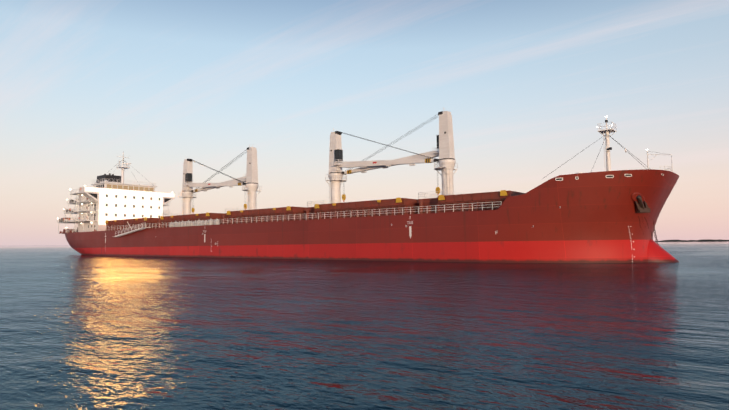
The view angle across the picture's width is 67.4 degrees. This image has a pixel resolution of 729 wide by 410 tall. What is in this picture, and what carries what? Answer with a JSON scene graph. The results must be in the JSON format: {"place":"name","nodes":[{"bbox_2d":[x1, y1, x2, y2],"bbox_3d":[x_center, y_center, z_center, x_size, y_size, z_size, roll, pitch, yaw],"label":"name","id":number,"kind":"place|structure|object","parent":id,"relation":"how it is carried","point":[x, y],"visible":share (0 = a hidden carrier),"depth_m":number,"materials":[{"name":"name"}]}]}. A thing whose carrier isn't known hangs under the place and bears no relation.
{"place":"outdoors","nodes":[
{"label":"outdoors","id":0,"kind":"place"},
{"bbox_2d":[0,241,728,409],"bbox_3d":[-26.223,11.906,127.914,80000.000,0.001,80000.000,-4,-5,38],"label":"sea","id":1,"kind":"structure","parent":0,"point":[78,331],"depth_m":16.98,"materials":[{"name":"liquid"}]},
{"bbox_2d":[57,111,678,262],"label":"ship","id":2,"kind":"object","parent":1,"relation":"on","point":[608,215],"visible":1,"depth_m":90.36,"materials":[{"name":"paint"}]},
{"bbox_2d":[0,0,728,244],"label":"sky","id":3,"kind":"structure","parent":0,"point":[526,86],"materials":[{"name":"blue"}]},
{"bbox_2d":[655,239,728,241],"bbox_3d":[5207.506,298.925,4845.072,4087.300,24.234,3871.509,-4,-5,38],"label":"shore land","id":4,"kind":"structure","parent":0,"point":[703,240],"depth_m":4548.45,"materials":[{"name":"grey"}]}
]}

